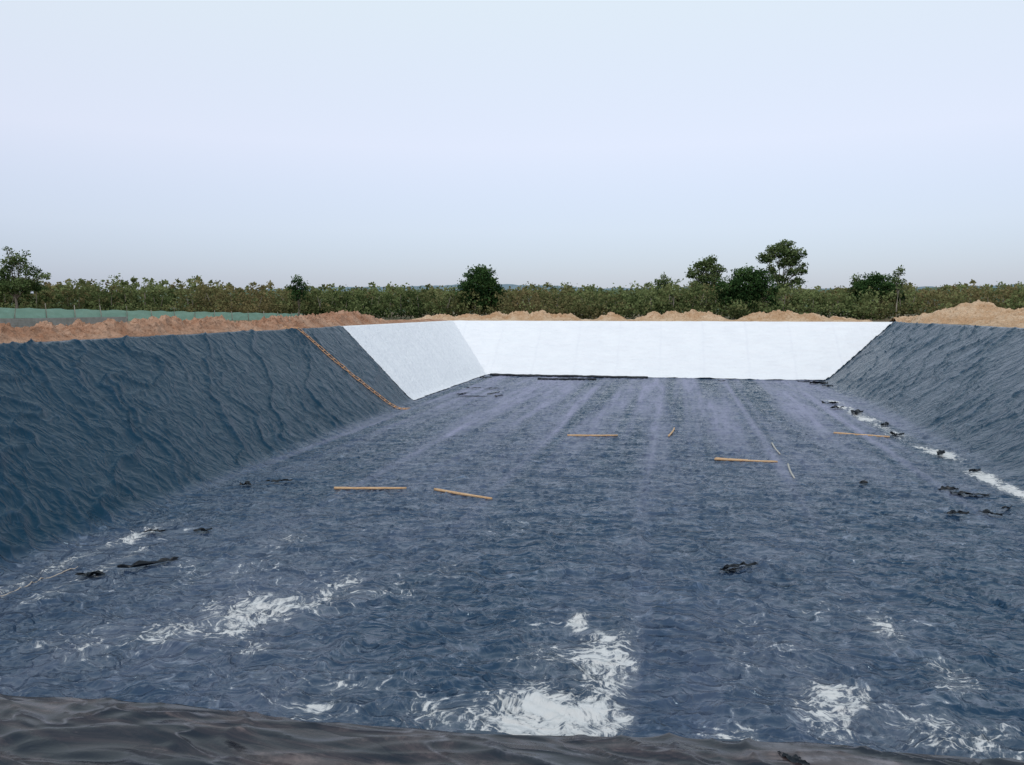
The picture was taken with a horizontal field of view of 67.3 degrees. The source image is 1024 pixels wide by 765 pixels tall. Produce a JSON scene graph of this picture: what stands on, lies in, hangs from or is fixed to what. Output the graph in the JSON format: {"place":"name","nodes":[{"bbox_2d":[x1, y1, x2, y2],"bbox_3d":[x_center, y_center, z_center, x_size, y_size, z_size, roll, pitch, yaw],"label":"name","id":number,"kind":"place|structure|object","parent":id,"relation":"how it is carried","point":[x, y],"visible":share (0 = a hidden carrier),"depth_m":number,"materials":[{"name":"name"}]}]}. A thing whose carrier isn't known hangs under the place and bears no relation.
{"place":"outdoors","nodes":[
{"label":"outdoors","id":0,"kind":"place"},
{"bbox_2d":[0,312,967,327],"bbox_3d":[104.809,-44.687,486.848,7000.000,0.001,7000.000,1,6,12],"label":"ground","id":1,"kind":"structure","parent":0,"point":[878,320],"depth_m":135.46,"materials":[{"name":"brown soil"}]},
{"bbox_2d":[0,246,50,308],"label":"feathery tree","id":2,"kind":"object","parent":1,"relation":"on","point":[14,285],"visible":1,"depth_m":128.20,"materials":[{"name":"green plant"}]},
{"bbox_2d":[0,303,302,327],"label":"netting fence","id":3,"kind":"object","parent":1,"relation":"on","point":[55,316],"visible":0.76,"depth_m":79.02,"materials":[{"name":"green plastic netting"},{"name":"metal"}]},
{"bbox_2d":[0,310,447,343],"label":"soil berm","id":4,"kind":"structure","parent":1,"relation":"on","point":[45,331],"depth_m":48.54,"materials":[{"name":"brown soil"}]},
{"bbox_2d":[286,274,309,315],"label":"tree","id":5,"kind":"object","parent":1,"relation":"on","point":[297,292],"visible":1,"depth_m":120.85,"materials":[{"name":"green plant"}]},
{"bbox_2d":[452,264,506,313],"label":"broadleaf tree","id":6,"kind":"object","parent":1,"relation":"on","point":[480,276],"visible":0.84,"depth_m":123.15,"materials":[{"name":"green plant"}]},
{"bbox_2d":[0,273,1023,319],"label":"distant tree plantation","id":7,"kind":"object","parent":1,"relation":"on","point":[838,301],"visible":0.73,"depth_m":129.52,"materials":[{"name":"green plant"}]},
{"bbox_2d":[0,321,1023,760],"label":"black pond liner","id":8,"kind":"object","parent":1,"relation":"on","point":[560,583],"visible":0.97,"depth_m":27.14,"materials":[{"name":"plastic"}]},
{"bbox_2d":[0,566,77,595],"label":"rope","id":9,"kind":"object","parent":8,"relation":"on","point":[40,579],"visible":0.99,"depth_m":23.51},
{"bbox_2d":[75,570,104,576],"bbox_3d":[-13.070,5.891,23.833,0.491,0.143,0.798,7,9,53],"label":"liner scrap","id":10,"kind":"object","parent":8,"relation":"on","point":[87,574],"visible":1,"depth_m":23.82,"materials":[{"name":"black plastic"}]},
{"bbox_2d":[117,557,178,567],"bbox_3d":[-11.683,5.752,24.670,1.880,0.171,0.280,-4,7,-37],"label":"liner scrap","id":11,"kind":"object","parent":8,"relation":"on","point":[139,563],"visible":1,"depth_m":24.60,"materials":[{"name":"black plastic"}]},
{"bbox_2d":[143,529,165,531],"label":"liner scrap","id":12,"kind":"object","parent":8,"relation":"on","point":[154,530],"visible":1,"depth_m":28.36,"materials":[{"name":"black plastic"}]},
{"bbox_2d":[194,527,211,531],"bbox_3d":[-11.460,5.441,28.570,0.689,0.120,0.259,-3,6,-29],"label":"liner scrap","id":13,"kind":"object","parent":8,"relation":"on","point":[200,529],"visible":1,"depth_m":28.52,"materials":[{"name":"black plastic"}]},
{"bbox_2d":[239,481,250,484],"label":"liner scrap","id":14,"kind":"object","parent":8,"relation":"on","point":[247,482],"visible":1,"depth_m":35.96,"materials":[{"name":"black plastic"}]},
{"bbox_2d":[262,479,292,481],"bbox_3d":[-11.137,4.616,36.380,1.538,0.113,0.347,0,5,-5],"label":"liner scrap","id":15,"kind":"object","parent":8,"relation":"on","point":[273,480],"visible":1,"depth_m":36.42,"materials":[{"name":"black plastic"}]},
{"bbox_2d":[282,326,405,409],"bbox_3d":[-13.214,-1.119,62.070,10.030,6.942,0.704,-2,6,-16],"label":"rope ladder","id":16,"kind":"object","parent":8,"relation":"on","point":[339,363],"visible":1,"depth_m":61.90,"materials":[{"name":"brown fabric"}]},
{"bbox_2d":[334,487,406,489],"bbox_3d":[-6.499,4.849,35.297,3.320,0.135,0.166,0,5,0],"label":"wooden pole","id":17,"kind":"object","parent":8,"relation":"on","point":[368,488],"visible":1,"depth_m":35.25,"materials":[{"name":"brown wood"}]},
{"bbox_2d":[434,488,492,499],"bbox_3d":[-2.223,4.961,34.266,3.219,0.132,0.174,4,7,34],"label":"wooden pole","id":18,"kind":"object","parent":8,"relation":"on","point":[459,493],"visible":1,"depth_m":34.17,"materials":[{"name":"beige wood"}]},
{"bbox_2d":[0,694,1023,764],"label":"folded plastic film","id":19,"kind":"object","parent":8,"relation":"on","point":[63,731],"visible":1,"depth_m":2.85,"materials":[{"name":"black plastic"}]},
{"bbox_2d":[777,751,809,764],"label":"liner scrap","id":20,"kind":"object","parent":19,"relation":"on","point":[795,758],"visible":1,"depth_m":2.78,"materials":[{"name":"black plastic"}]},
{"bbox_2d":[537,377,595,379],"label":"black liner roll","id":21,"kind":"object","parent":8,"relation":"on","point":[538,378],"visible":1,"depth_m":89.74,"materials":[{"name":"plastic"}]},
{"bbox_2d":[490,373,647,378],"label":"black liner roll","id":22,"kind":"object","parent":8,"relation":"on","point":[537,375],"visible":0.99,"depth_m":93.35,"materials":[{"name":"plastic"}]},
{"bbox_2d":[567,434,617,435],"bbox_3d":[5.242,3.442,50.095,3.290,0.143,0.161,0,5,0],"label":"wooden pole","id":23,"kind":"object","parent":8,"relation":"on","point":[589,435],"visible":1,"depth_m":50.03,"materials":[{"name":"brown wood"}]},
{"bbox_2d":[343,320,891,399],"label":"white geotextile sheet","id":24,"kind":"object","parent":8,"relation":"on","point":[415,360],"visible":1,"depth_m":94.43,"materials":[{"name":"white fabric"}]},
{"bbox_2d":[720,567,738,570],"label":"liner scrap","id":25,"kind":"object","parent":8,"relation":"on","point":[734,568],"visible":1,"depth_m":24.18,"materials":[{"name":"black plastic"}]},
{"bbox_2d":[723,561,757,569],"bbox_3d":[7.218,5.780,24.527,1.374,0.151,0.266,-2,6,-22],"label":"liner scrap","id":26,"kind":"object","parent":8,"relation":"on","point":[726,566],"visible":1,"depth_m":24.44,"materials":[{"name":"black plastic"}]},
{"bbox_2d":[714,458,777,462],"bbox_3d":[12.701,4.234,41.830,3.299,0.133,0.165,1,6,13],"label":"wooden pole","id":27,"kind":"object","parent":8,"relation":"on","point":[722,459],"visible":1,"depth_m":41.82,"materials":[{"name":"brown wood"}]},
{"bbox_2d":[787,463,794,477],"bbox_3d":[14.258,4.520,39.379,0.150,0.111,3.608,1,6,15],"label":"grey pole","id":28,"kind":"object","parent":8,"relation":"on","point":[790,471],"visible":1,"depth_m":39.22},
{"bbox_2d":[809,381,827,383],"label":"liner scrap","id":29,"kind":"object","parent":8,"relation":"on","point":[820,382],"visible":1,"depth_m":84.91,"materials":[{"name":"black plastic"}]},
{"bbox_2d":[851,409,862,413],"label":"liner scrap","id":30,"kind":"object","parent":8,"relation":"on","point":[857,411],"visible":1,"depth_m":60.56,"materials":[{"name":"black plastic"}]},
{"bbox_2d":[834,432,889,436],"bbox_3d":[22.954,3.438,50.581,3.370,0.140,0.162,3,6,29],"label":"wooden pole","id":31,"kind":"object","parent":8,"relation":"on","point":[861,434],"visible":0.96,"depth_m":50.49,"materials":[{"name":"brown wood"}]},
{"bbox_2d":[937,450,944,454],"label":"liner scrap","id":32,"kind":"object","parent":8,"relation":"on","point":[939,452],"visible":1,"depth_m":43.63,"materials":[{"name":"black plastic"}]},
{"bbox_2d":[940,486,958,489],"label":"liner scrap","id":33,"kind":"object","parent":8,"relation":"on","point":[947,488],"visible":1,"depth_m":35.04,"materials":[{"name":"black plastic"}]},
{"bbox_2d":[944,510,969,513],"bbox_3d":[17.710,5.148,30.759,0.988,0.139,0.425,1,6,12],"label":"liner scrap","id":34,"kind":"object","parent":8,"relation":"on","point":[955,512],"visible":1,"depth_m":30.69,"materials":[{"name":"black plastic"}]},
{"bbox_2d":[950,491,989,495],"bbox_3d":[20.286,4.881,34.019,1.590,0.162,0.590,2,6,18],"label":"liner scrap","id":35,"kind":"object","parent":8,"relation":"on","point":[960,492],"visible":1,"depth_m":33.92,"materials":[{"name":"black plastic"}]},
{"bbox_2d":[968,468,980,471],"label":"liner scrap","id":36,"kind":"object","parent":8,"relation":"on","point":[974,470],"visible":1,"depth_m":38.98,"materials":[{"name":"black plastic"}]},
{"bbox_2d":[979,509,1003,515],"bbox_3d":[19.271,5.217,30.953,0.313,0.143,0.937,-5,7,-41],"label":"liner scrap","id":37,"kind":"object","parent":8,"relation":"on","point":[986,511],"visible":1,"depth_m":30.96,"materials":[{"name":"black plastic"}]},
{"bbox_2d":[411,309,872,321],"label":"soil berm","id":38,"kind":"structure","parent":1,"relation":"on","point":[695,315],"depth_m":102.76,"materials":[{"name":"beige soil"}]},
{"bbox_2d":[651,272,672,293],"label":"hill tree","id":39,"kind":"object","parent":1,"relation":"on","point":[661,281],"visible":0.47,"depth_m":246.23,"materials":[{"name":"green plant"}]},
{"bbox_2d":[684,254,727,310],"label":"tall tree","id":40,"kind":"object","parent":1,"relation":"on","point":[711,275],"visible":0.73,"depth_m":146.53,"materials":[{"name":"green plant"}]},
{"bbox_2d":[710,263,783,311],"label":"broadleaf tree","id":41,"kind":"object","parent":1,"relation":"on","point":[748,277],"visible":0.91,"depth_m":117.25,"materials":[{"name":"green plant"}]},
{"bbox_2d":[755,239,808,298],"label":"tall tree","id":42,"kind":"object","parent":1,"relation":"on","point":[783,250],"visible":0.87,"depth_m":155.61,"materials":[{"name":"green plant"}]},
{"bbox_2d":[848,274,867,318],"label":"tree","id":43,"kind":"object","parent":1,"relation":"on","point":[858,279],"visible":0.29,"depth_m":131.28,"materials":[{"name":"green plant"}]},
{"bbox_2d":[848,271,904,315],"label":"broadleaf tree","id":44,"kind":"object","parent":1,"relation":"on","point":[878,283],"visible":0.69,"depth_m":127.12,"materials":[{"name":"green plant"}]},
{"bbox_2d":[887,265,906,316],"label":"slender tree","id":45,"kind":"object","parent":1,"relation":"on","point":[898,274],"visible":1,"depth_m":108.49,"materials":[{"name":"green plant"}]},
{"bbox_2d":[889,300,1023,327],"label":"soil pile","id":46,"kind":"object","parent":1,"relation":"on","point":[979,313],"visible":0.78,"depth_m":84.66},
{"bbox_2d":[11,287,998,312],"bbox_3d":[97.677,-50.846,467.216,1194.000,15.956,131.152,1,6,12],"label":"hills","id":47,"kind":"structure","parent":0,"point":[933,288],"depth_m":474.49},
{"bbox_2d":[0,0,1023,292],"label":"sky","id":48,"kind":"structure","parent":0,"point":[350,143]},
{"bbox_2d":[20,284,1019,293],"bbox_3d":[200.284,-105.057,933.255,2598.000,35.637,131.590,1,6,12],"label":"hills","id":49,"kind":"structure","parent":0,"point":[512,286],"depth_m":1001.08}
]}

